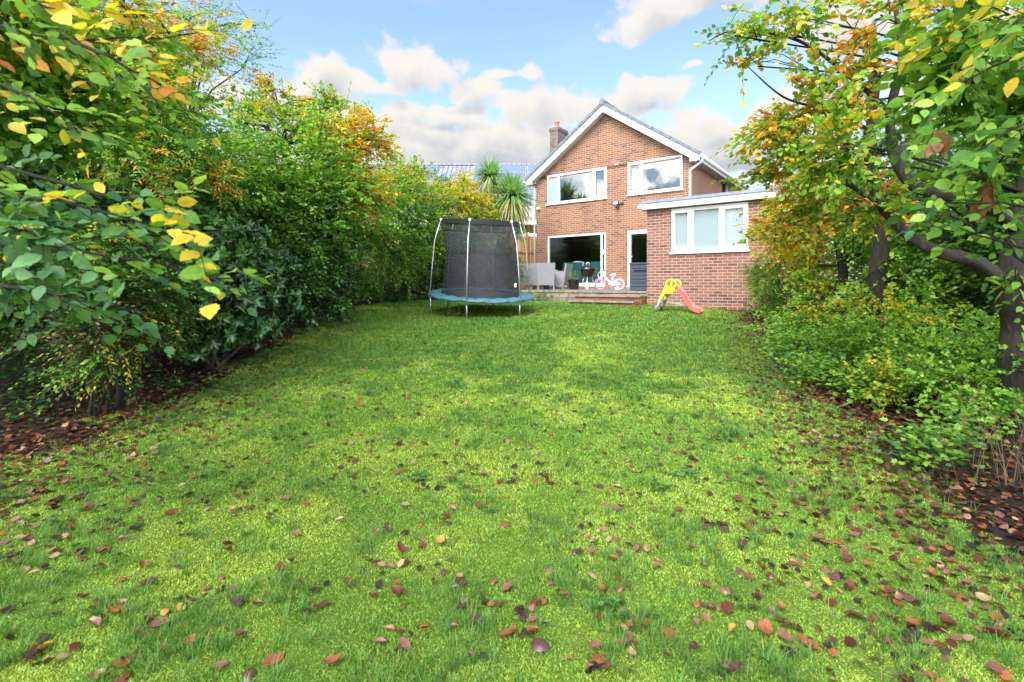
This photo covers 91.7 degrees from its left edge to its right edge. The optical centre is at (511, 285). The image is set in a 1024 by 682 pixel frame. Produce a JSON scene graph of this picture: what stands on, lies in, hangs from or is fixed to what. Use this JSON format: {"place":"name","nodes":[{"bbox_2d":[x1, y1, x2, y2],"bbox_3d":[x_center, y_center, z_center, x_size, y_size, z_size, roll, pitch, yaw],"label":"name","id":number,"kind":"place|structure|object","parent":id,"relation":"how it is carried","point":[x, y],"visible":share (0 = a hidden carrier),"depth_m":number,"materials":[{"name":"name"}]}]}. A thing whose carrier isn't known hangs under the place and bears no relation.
{"place":"outdoors","nodes":[
{"label":"outdoors","id":0,"kind":"place"},
{"bbox_2d":[305,163,538,292],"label":"neighbouring house","id":1,"kind":"structure","parent":0,"point":[525,169],"depth_m":32.98,"materials":[{"name":"brick"}]},
{"bbox_2d":[0,291,1023,681],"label":"ground","id":2,"kind":"structure","parent":0,"point":[872,541],"depth_m":2.82,"materials":[{"name":"green plant"}]},
{"bbox_2d":[36,640,52,649],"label":"fallen leaf","id":3,"kind":"object","parent":2,"relation":"on","point":[42,646],"visible":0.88,"depth_m":2.03,"materials":[{"name":"yellow plant"}]},
{"bbox_2d":[87,668,106,678],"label":"fallen leaf","id":4,"kind":"object","parent":2,"relation":"on","point":[92,674],"visible":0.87,"depth_m":1.91,"materials":[{"name":"brown plant"}]},
{"bbox_2d":[0,210,212,418],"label":"privet bush","id":5,"kind":"object","parent":2,"relation":"on","point":[87,361],"visible":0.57,"depth_m":4.71,"materials":[{"name":"green plant"}]},
{"bbox_2d":[0,364,216,424],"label":"ground ivy","id":6,"kind":"object","parent":2,"relation":"on","point":[28,408],"visible":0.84,"depth_m":5.49,"materials":[{"name":"green plant"}]},
{"bbox_2d":[107,606,118,612],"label":"fallen leaf","id":7,"kind":"object","parent":2,"relation":"on","point":[111,609],"visible":0.96,"depth_m":2.23,"materials":[{"name":"orange plant"}]},
{"bbox_2d":[113,659,130,666],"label":"fallen leaf","id":8,"kind":"object","parent":2,"relation":"on","point":[118,665],"visible":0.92,"depth_m":1.97,"materials":[{"name":"brown plant"}]},
{"bbox_2d":[0,0,271,354],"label":"beech tree","id":9,"kind":"object","parent":2,"relation":"on","point":[32,71],"visible":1,"depth_m":1.63,"materials":[{"name":"green plant"}]},
{"bbox_2d":[0,0,275,394],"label":"beech tree","id":10,"kind":"object","parent":2,"relation":"on","point":[5,339],"visible":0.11,"depth_m":5.43,"materials":[{"name":"green plant"}]},
{"bbox_2d":[40,0,247,409],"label":"rowan tree","id":11,"kind":"object","parent":2,"relation":"on","point":[186,127],"visible":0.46,"depth_m":5.06,"materials":[{"name":"green plant"}]},
{"bbox_2d":[138,576,156,583],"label":"fallen leaf","id":12,"kind":"object","parent":2,"relation":"on","point":[145,580],"visible":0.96,"depth_m":2.44,"materials":[{"name":"brown plant"}]},
{"bbox_2d":[149,617,169,627],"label":"fallen leaf","id":13,"kind":"object","parent":2,"relation":"on","point":[154,624],"visible":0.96,"depth_m":2.15,"materials":[{"name":"brown plant"}]},
{"bbox_2d":[101,0,289,138],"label":"birch tree","id":14,"kind":"object","parent":2,"relation":"on","point":[230,24],"visible":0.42,"depth_m":10.11,"materials":[{"name":"brown plant"}]},
{"bbox_2d":[98,212,314,371],"bbox_3d":[-4.090,0.068,6.733,2.209,2.258,2.757,0,0,0],"label":"rhododendron bush","id":15,"kind":"object","parent":2,"relation":"on","point":[233,324],"visible":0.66,"depth_m":6.68,"materials":[{"name":"green plant"}]},
{"bbox_2d":[230,595,242,605],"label":"fallen leaf","id":16,"kind":"object","parent":2,"relation":"on","point":[239,601],"visible":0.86,"depth_m":2.30,"materials":[{"name":"brown plant"}]},
{"bbox_2d":[74,68,406,320],"bbox_3d":[-4.250,-1.789,8.595,4.369,5.126,5.757,0,0,0],"label":"beech tree","id":17,"kind":"object","parent":2,"relation":"on","point":[344,189],"visible":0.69,"depth_m":8.97,"materials":[{"name":"green plant"}]},
{"bbox_2d":[242,668,255,681],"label":"fallen leaf","id":18,"kind":"object","parent":2,"relation":"on","point":[252,673],"visible":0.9,"depth_m":1.93,"materials":[{"name":"brown plant"}]},
{"bbox_2d":[0,93,521,378],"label":"evergreen hedge","id":19,"kind":"object","parent":2,"relation":"on","point":[219,350],"visible":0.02,"depth_m":7.64,"materials":[{"name":"green plant"}]},
{"bbox_2d":[262,651,284,665],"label":"fallen leaf","id":20,"kind":"object","parent":2,"relation":"on","point":[272,658],"visible":0.9,"depth_m":1.98,"materials":[{"name":"orange plant"}]},
{"bbox_2d":[247,195,375,334],"bbox_3d":[-3.700,-0.335,9.461,2.003,2.513,3.082,0,0,18],"label":"laurel bush","id":21,"kind":"object","parent":2,"relation":"on","point":[317,295],"visible":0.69,"depth_m":9.07,"materials":[{"name":"green plant"}]},
{"bbox_2d":[323,654,342,662],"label":"fallen leaf","id":22,"kind":"object","parent":2,"relation":"on","point":[330,659],"visible":1,"depth_m":1.97,"materials":[{"name":"orange plant"}]},
{"bbox_2d":[375,579,382,588],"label":"fallen leaf","id":23,"kind":"object","parent":2,"relation":"on","point":[379,583],"visible":1,"depth_m":2.43,"materials":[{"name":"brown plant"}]},
{"bbox_2d":[335,152,460,311],"bbox_3d":[-3.079,-1.563,13.388,3.974,4.793,5.739,0,0,-23],"label":"hornbeam tree","id":24,"kind":"object","parent":2,"relation":"on","point":[412,219],"visible":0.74,"depth_m":12.98,"materials":[{"name":"green plant"}]},
{"bbox_2d":[391,586,404,593],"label":"fallen leaf","id":25,"kind":"object","parent":2,"relation":"on","point":[396,589],"visible":1,"depth_m":2.38,"materials":[{"name":"brown plant"}]},
{"bbox_2d":[398,541,407,551],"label":"fallen leaf","id":26,"kind":"object","parent":2,"relation":"on","point":[402,547],"visible":1,"depth_m":2.74,"materials":[{"name":"brown plant"}]},
{"bbox_2d":[399,637,410,648],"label":"fallen leaf","id":27,"kind":"object","parent":2,"relation":"on","point":[404,641],"visible":0.97,"depth_m":2.06,"materials":[{"name":"pink plant"}]},
{"bbox_2d":[399,469,430,483],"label":"lawn weed","id":28,"kind":"object","parent":2,"relation":"on","point":[423,475],"visible":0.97,"depth_m":3.67,"materials":[{"name":"green plant"}]},
{"bbox_2d":[369,138,466,279],"bbox_3d":[-3.902,-2.413,18.645,4.664,5.753,2.706,0,0,-38],"label":"garden tree","id":29,"kind":"object","parent":2,"relation":"on","point":[447,179],"visible":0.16,"depth_m":18.42,"materials":[{"name":"orange plant"}]},
{"bbox_2d":[435,534,444,542],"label":"fallen leaf","id":30,"kind":"object","parent":2,"relation":"on","point":[440,538],"visible":1,"depth_m":2.79,"materials":[{"name":"yellow plant"}]},
{"bbox_2d":[372,199,530,299],"bbox_3d":[-2.105,-1.082,16.944,5.701,3.682,3.168,0,0,-26],"label":"beech hedge","id":31,"kind":"object","parent":2,"relation":"on","point":[435,269],"visible":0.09,"depth_m":16.39,"materials":[{"name":"green plant"}]},
{"bbox_2d":[417,161,505,232],"bbox_3d":[-1.755,-1.903,17.181,3.888,4.760,2.358,0,0,-13],"label":"acer tree","id":32,"kind":"object","parent":2,"relation":"on","point":[461,195],"visible":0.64,"depth_m":16.92,"materials":[{"name":"yellow plant"}]},
{"bbox_2d":[469,614,484,622],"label":"fallen leaf","id":33,"kind":"object","parent":2,"relation":"on","point":[476,616],"visible":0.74,"depth_m":2.22,"materials":[{"name":"brown plant"}]},
{"bbox_2d":[428,218,533,318],"bbox_3d":[-0.719,-0.440,11.697,2.478,2.388,2.493,0,0,0],"label":"trampoline","id":34,"kind":"object","parent":2,"relation":"on","point":[481,248],"visible":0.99,"depth_m":10.96,"materials":[{"name":"black fabric"}]},
{"bbox_2d":[472,156,540,247],"bbox_3d":[-0.269,-2.151,17.708,2.866,5.247,2.315,0,0,0],"label":"cabbage palm","id":35,"kind":"object","parent":2,"relation":"on","point":[511,190],"visible":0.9,"depth_m":17.54,"materials":[{"name":"green plant"}]},
{"bbox_2d":[498,627,515,635],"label":"fallen leaf","id":36,"kind":"object","parent":2,"relation":"on","point":[506,631],"visible":1,"depth_m":2.12,"materials":[{"name":"orange plant"}]},
{"bbox_2d":[502,580,512,590],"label":"fallen leaf","id":37,"kind":"object","parent":2,"relation":"on","point":[507,585],"visible":1,"depth_m":2.45,"materials":[{"name":"pink plant"}]},
{"bbox_2d":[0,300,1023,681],"bbox_3d":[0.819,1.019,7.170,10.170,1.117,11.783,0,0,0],"label":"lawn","id":38,"kind":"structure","parent":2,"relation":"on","point":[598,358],"depth_m":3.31,"materials":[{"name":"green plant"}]},
{"bbox_2d":[87,616,100,625],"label":"fallen leaf","id":39,"kind":"object","parent":38,"relation":"on","point":[96,621],"visible":1,"depth_m":2.16,"materials":[{"name":"pink plant"}]},
{"bbox_2d":[164,509,178,515],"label":"fallen leaf","id":40,"kind":"object","parent":38,"relation":"on","point":[169,512],"visible":1,"depth_m":3.08,"materials":[{"name":"brown plant"}]},
{"bbox_2d":[215,660,228,666],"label":"fallen leaf","id":41,"kind":"object","parent":38,"relation":"on","point":[221,664],"visible":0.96,"depth_m":1.97,"materials":[{"name":"brown plant"}]},
{"bbox_2d":[626,631,634,642],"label":"fallen leaf","id":42,"kind":"object","parent":38,"relation":"on","point":[629,636],"visible":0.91,"depth_m":2.10,"materials":[{"name":"brown plant"}]},
{"bbox_2d":[689,641,698,648],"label":"fallen leaf","id":43,"kind":"object","parent":38,"relation":"on","point":[693,644],"visible":0.97,"depth_m":2.05,"materials":[{"name":"brown plant"}]},
{"bbox_2d":[717,659,741,671],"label":"fallen leaf","id":44,"kind":"object","parent":38,"relation":"on","point":[733,667],"visible":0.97,"depth_m":1.95,"materials":[{"name":"brown plant"}]},
{"bbox_2d":[0,303,1023,681],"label":"leaf litter","id":45,"kind":"object","parent":2,"relation":"on","point":[836,575],"visible":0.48,"depth_m":3.70,"materials":[{"name":"brown plant"}]},
{"bbox_2d":[491,234,535,288],"bbox_3d":[0.099,-0.820,20.542,2.036,2.640,0.144,0,0,0],"label":"wooden fence","id":46,"kind":"object","parent":2,"relation":"on","point":[530,252],"visible":0.08,"depth_m":20.59,"materials":[{"name":"brown wood"}]},
{"bbox_2d":[207,299,823,397],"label":"meadow grass","id":47,"kind":"structure","parent":2,"relation":"on","point":[483,316],"depth_m":8.18,"materials":[{"name":"green plant"}]},
{"bbox_2d":[526,625,539,631],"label":"fallen leaf","id":48,"kind":"object","parent":2,"relation":"on","point":[531,628],"visible":0.99,"depth_m":2.12,"materials":[{"name":"orange plant"}]},
{"bbox_2d":[530,638,548,651],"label":"fallen leaf","id":49,"kind":"object","parent":2,"relation":"on","point":[537,644],"visible":0.97,"depth_m":2.05,"materials":[{"name":"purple plant"}]},
{"bbox_2d":[530,291,552,301],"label":"patio edge plant","id":50,"kind":"object","parent":2,"relation":"on","point":[541,298],"visible":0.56,"depth_m":15.14,"materials":[{"name":"green plant"}]},
{"bbox_2d":[527,292,646,302],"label":"patio retaining wall","id":51,"kind":"structure","parent":2,"relation":"on","point":[561,296],"depth_m":14.94,"materials":[{"name":"stone"}]},
{"bbox_2d":[589,639,599,647],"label":"fallen leaf","id":52,"kind":"object","parent":2,"relation":"on","point":[594,642],"visible":0.95,"depth_m":2.06,"materials":[{"name":"pink plant"}]},
{"bbox_2d":[590,653,607,663],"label":"fallen leaf","id":53,"kind":"object","parent":2,"relation":"on","point":[598,660],"visible":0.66,"depth_m":2.00,"materials":[{"name":"orange plant"}]},
{"bbox_2d":[587,590,626,617],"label":"lawn weed","id":54,"kind":"object","parent":2,"relation":"on","point":[614,603],"visible":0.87,"depth_m":2.30,"materials":[{"name":"green plant"}]},
{"bbox_2d":[569,294,646,307],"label":"garden steps","id":55,"kind":"structure","parent":2,"relation":"on","point":[629,300],"depth_m":13.39,"materials":[{"name":"stone"}]},
{"bbox_2d":[649,472,676,491],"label":"lawn weed","id":56,"kind":"object","parent":2,"relation":"on","point":[660,485],"visible":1,"depth_m":3.53,"materials":[{"name":"green plant"}]},
{"bbox_2d":[660,626,674,637],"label":"fallen leaf","id":57,"kind":"object","parent":2,"relation":"on","point":[666,630],"visible":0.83,"depth_m":2.14,"materials":[{"name":"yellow plant"}]},
{"bbox_2d":[523,99,815,310],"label":"brick house","id":58,"kind":"structure","parent":2,"relation":"on","point":[618,191],"depth_m":17.66,"materials":[{"name":"red brick"}]},
{"bbox_2d":[546,167,607,205],"bbox_3d":[2.447,-3.769,19.008,2.660,1.184,0.125,0,0,37],"label":"window","id":59,"kind":"structure","parent":58,"relation":"in","point":[599,197],"depth_m":18.79,"materials":[{"name":"white plastic"}]},
{"bbox_2d":[548,233,606,286],"bbox_3d":[2.445,-0.951,19.012,2.585,1.984,0.120,0,0,37],"label":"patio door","id":60,"kind":"structure","parent":58,"relation":"in","point":[603,251],"depth_m":18.42,"materials":[{"name":"white plastic"}]},
{"bbox_2d":[626,230,646,286],"bbox_3d":[4.501,-0.939,17.459,0.990,1.998,0.141,0,0,37],"label":"back door","id":61,"kind":"structure","parent":58,"relation":"in","point":[630,233],"depth_m":17.67,"materials":[{"name":"white plastic"}]},
{"bbox_2d":[626,155,683,195],"bbox_3d":[4.922,-3.779,17.168,2.013,1.189,0.125,0,0,37],"label":"window","id":62,"kind":"structure","parent":58,"relation":"in","point":[641,191],"depth_m":17.41,"materials":[{"name":"white plastic"}]},
{"bbox_2d":[669,202,749,253],"bbox_3d":[4.867,-1.392,12.312,1.909,1.171,0.125,0,0,37],"label":"window","id":63,"kind":"structure","parent":58,"relation":"in","point":[722,247],"depth_m":12.29,"materials":[{"name":"white plastic"}]},
{"bbox_2d":[654,279,703,312],"bbox_3d":[3.924,0.247,11.700,1.065,0.807,0.456,0,0,35],"label":"play slide","id":64,"kind":"object","parent":2,"relation":"on","point":[667,291],"visible":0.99,"depth_m":11.67,"materials":[{"name":"pink plastic"}]},
{"bbox_2d":[672,463,703,484],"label":"lawn weed","id":65,"kind":"object","parent":2,"relation":"on","point":[686,471],"visible":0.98,"depth_m":3.70,"materials":[{"name":"green plant"}]},
{"bbox_2d":[719,586,730,594],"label":"fallen leaf","id":66,"kind":"object","parent":2,"relation":"on","point":[723,589],"visible":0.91,"depth_m":2.38,"materials":[{"name":"pink plant"}]},
{"bbox_2d":[720,600,732,612],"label":"fallen leaf","id":67,"kind":"object","parent":2,"relation":"on","point":[726,608],"visible":1,"depth_m":2.25,"materials":[{"name":"brown plant"}]},
{"bbox_2d":[716,428,738,438],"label":"lawn weed","id":68,"kind":"object","parent":2,"relation":"on","point":[733,434],"visible":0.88,"depth_m":4.47,"materials":[{"name":"green plant"}]},
{"bbox_2d":[746,620,753,629],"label":"fallen leaf","id":69,"kind":"object","parent":2,"relation":"on","point":[749,623],"visible":0.97,"depth_m":2.15,"materials":[{"name":"beige plant"}]},
{"bbox_2d":[758,618,772,633],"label":"fallen leaf","id":70,"kind":"object","parent":2,"relation":"on","point":[764,625],"visible":1,"depth_m":2.13,"materials":[{"name":"orange plant"}]},
{"bbox_2d":[733,251,801,317],"bbox_3d":[5.502,-0.019,10.585,1.452,1.464,1.323,0,0,35],"label":"green bush","id":71,"kind":"object","parent":2,"relation":"on","point":[772,295],"visible":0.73,"depth_m":10.52,"materials":[{"name":"green plant"}]},
{"bbox_2d":[778,627,792,641],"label":"fallen leaf","id":72,"kind":"object","parent":2,"relation":"on","point":[783,633],"visible":0.96,"depth_m":2.08,"materials":[{"name":"pink plant"}]},
{"bbox_2d":[730,185,859,332],"bbox_3d":[5.331,-0.514,9.549,2.236,3.040,2.639,0,0,31],"label":"yellow hazel","id":73,"kind":"object","parent":2,"relation":"on","point":[823,283],"visible":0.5,"depth_m":9.34,"materials":[{"name":"green plant"}]},
{"bbox_2d":[761,345,830,374],"bbox_3d":[4.052,1.014,7.065,0.828,0.338,1.943,0,0,36],"label":"geranium plant","id":74,"kind":"object","parent":2,"relation":"on","point":[782,358],"visible":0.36,"depth_m":6.84,"materials":[{"name":"green plant"}]},
{"bbox_2d":[796,634,820,650],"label":"fallen leaf","id":75,"kind":"object","parent":2,"relation":"on","point":[801,638],"visible":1,"depth_m":2.04,"materials":[{"name":"orange plant"}]},
{"bbox_2d":[828,539,843,544],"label":"fallen leaf","id":76,"kind":"object","parent":2,"relation":"on","point":[834,541],"visible":0.91,"depth_m":2.84,"materials":[{"name":"brown plant"}]},
{"bbox_2d":[771,131,945,333],"bbox_3d":[5.652,-1.313,8.403,2.558,4.406,3.101,0,0,38],"label":"ash tree","id":77,"kind":"object","parent":2,"relation":"on","point":[844,261],"visible":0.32,"depth_m":8.62,"materials":[{"name":"green plant"}]},
{"bbox_2d":[694,0,1023,429],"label":"beech tree","id":78,"kind":"object","parent":2,"relation":"on","point":[775,131],"visible":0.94,"depth_m":4.67,"materials":[{"name":"green plant"}]},
{"bbox_2d":[743,300,1023,453],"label":"ground cover","id":79,"kind":"object","parent":2,"relation":"on","point":[815,366],"visible":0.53,"depth_m":5.85,"materials":[{"name":"green plant"}]},
{"bbox_2d":[753,282,1023,431],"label":"snowberry bush","id":80,"kind":"object","parent":2,"relation":"on","point":[958,360],"visible":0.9,"depth_m":5.31,"materials":[{"name":"green plant"}]},
{"bbox_2d":[768,125,1012,307],"bbox_3d":[9.324,-1.765,11.736,7.166,5.731,4.968,0,0,0],"label":"hazel hedge","id":81,"kind":"object","parent":2,"relation":"on","point":[782,187],"visible":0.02,"depth_m":11.98,"materials":[{"name":"green plant"}]},
{"bbox_2d":[789,149,1018,350],"bbox_3d":[8.687,-0.648,8.281,5.987,4.369,7.483,0,0,0],"label":"evergreen hedge","id":82,"kind":"object","parent":2,"relation":"on","point":[980,302],"visible":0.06,"depth_m":8.45,"materials":[{"name":"green plant"}]},
{"bbox_2d":[902,617,920,624],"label":"fallen leaf","id":83,"kind":"object","parent":2,"relation":"on","point":[913,621],"visible":0.99,"depth_m":2.21,"materials":[{"name":"orange plant"}]},
{"bbox_2d":[817,0,1023,356],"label":"beech tree","id":84,"kind":"object","parent":2,"relation":"on","point":[879,262],"visible":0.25,"depth_m":6.91,"materials":[{"name":"green plant"}]},
{"bbox_2d":[862,412,994,477],"bbox_3d":[3.405,1.274,4.074,1.591,0.337,0.797,0,0,-44],"label":"geranium plant","id":85,"kind":"object","parent":2,"relation":"on","point":[912,439],"visible":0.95,"depth_m":3.90,"materials":[{"name":"green plant"}]},
{"bbox_2d":[921,639,935,644],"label":"fallen leaf","id":86,"kind":"object","parent":2,"relation":"on","point":[926,641],"visible":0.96,"depth_m":2.10,"materials":[{"name":"pink plant"}]},
{"bbox_2d":[925,568,936,575],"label":"fallen leaf","id":87,"kind":"object","parent":2,"relation":"on","point":[931,571],"visible":1,"depth_m":2.56,"materials":[{"name":"orange plant"}]},
{"bbox_2d":[861,0,1023,339],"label":"hazel tree","id":88,"kind":"object","parent":2,"relation":"on","point":[969,44],"visible":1,"depth_m":2.30,"materials":[{"name":"green plant"}]},
{"bbox_2d":[940,612,957,624],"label":"fallen leaf","id":89,"kind":"object","parent":2,"relation":"on","point":[946,620],"visible":0.97,"depth_m":2.21,"materials":[{"name":"brown plant"}]},
{"bbox_2d":[954,593,966,601],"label":"fallen leaf","id":90,"kind":"object","parent":2,"relation":"on","point":[958,596],"visible":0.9,"depth_m":2.38,"materials":[{"name":"orange plant"}]},
{"bbox_2d":[935,382,1023,494],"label":"dead stems","id":91,"kind":"object","parent":2,"relation":"on","point":[964,419],"visible":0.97,"depth_m":3.61,"materials":[{"name":"brown plant"}]},
{"bbox_2d":[975,592,993,600],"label":"fallen leaf","id":92,"kind":"object","parent":2,"relation":"on","point":[982,596],"visible":0.99,"depth_m":2.37,"materials":[{"name":"beige plant"}]},
{"bbox_2d":[981,626,1010,636],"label":"fallen leaf","id":93,"kind":"object","parent":2,"relation":"on","point":[991,629],"visible":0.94,"depth_m":2.13,"materials":[{"name":"brown plant"}]},
{"bbox_2d":[75,0,1023,284],"label":"sky","id":94,"kind":"structure","parent":0,"point":[458,81],"materials":[{"name":"blue"}]},
{"bbox_2d":[521,289,646,292],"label":"patio paving","id":95,"kind":"structure","parent":0,"point":[584,291],"depth_m":14.63,"materials":[{"name":"stone"}]},
{"bbox_2d":[519,263,533,289],"bbox_3d":[0.469,-0.315,17.918,0.640,0.930,0.743,0,0,14],"label":"rattan chair","id":96,"kind":"object","parent":95,"relation":"on","point":[523,269],"visible":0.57,"depth_m":17.63,"materials":[{"name":"grey wicker"}]},
{"bbox_2d":[526,263,547,289],"bbox_3d":[0.873,-0.315,17.738,0.640,0.930,0.743,0,0,30],"label":"rattan chair","id":97,"kind":"object","parent":95,"relation":"on","point":[533,274],"visible":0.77,"depth_m":17.48,"materials":[{"name":"grey wicker"}]},
{"bbox_2d":[537,263,554,289],"bbox_3d":[1.196,-0.315,17.445,0.640,0.930,0.743,0,0,4],"label":"rattan chair","id":98,"kind":"object","parent":95,"relation":"on","point":[546,273],"visible":0.95,"depth_m":17.13,"materials":[{"name":"grey wicker"}]},
{"bbox_2d":[548,263,572,289],"bbox_3d":[1.763,-0.315,18.084,0.743,0.930,0.640,0,0,28],"label":"rattan chair","id":99,"kind":"object","parent":95,"relation":"on","point":[560,279],"visible":0.8,"depth_m":17.82,"materials":[{"name":"grey wicker"}]},
{"bbox_2d":[565,271,579,289],"bbox_3d":[2.247,-0.202,17.561,0.708,0.704,0.507,0,0,33],"label":"plant pot","id":100,"kind":"object","parent":95,"relation":"on","point":[573,283],"visible":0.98,"depth_m":17.43,"materials":[{"name":"black plastic"}]},
{"bbox_2d":[558,261,603,282],"bbox_3d":[2.869,-0.465,19.396,2.100,0.870,0.800,0,0,37],"label":"sofa","id":101,"kind":"object","parent":95,"relation":"on","point":[577,267],"visible":0.3,"depth_m":18.95,"materials":[{"name":"teal leather"}]},
{"bbox_2d":[580,262,595,289],"bbox_3d":[2.576,-0.321,16.801,0.573,0.932,0.547,0,0,-20],"label":"kettle barbecue","id":102,"kind":"object","parent":95,"relation":"on","point":[587,271],"visible":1,"depth_m":16.61,"materials":[{"name":"black metal"}]},
{"bbox_2d":[595,269,624,289],"bbox_3d":[3.169,-0.189,16.094,1.004,0.678,0.530,0,0,19],"label":"childs bicycle","id":103,"kind":"object","parent":95,"relation":"on","point":[616,287],"visible":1,"depth_m":16.04,"materials":[{"name":"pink metal"}]},
{"bbox_2d":[629,262,646,290],"bbox_3d":[3.839,-0.250,14.226,0.760,0.800,0.640,0,0,37],"label":"storage box","id":104,"kind":"object","parent":95,"relation":"on","point":[638,276],"visible":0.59,"depth_m":14.05,"materials":[{"name":"grey plastic"}]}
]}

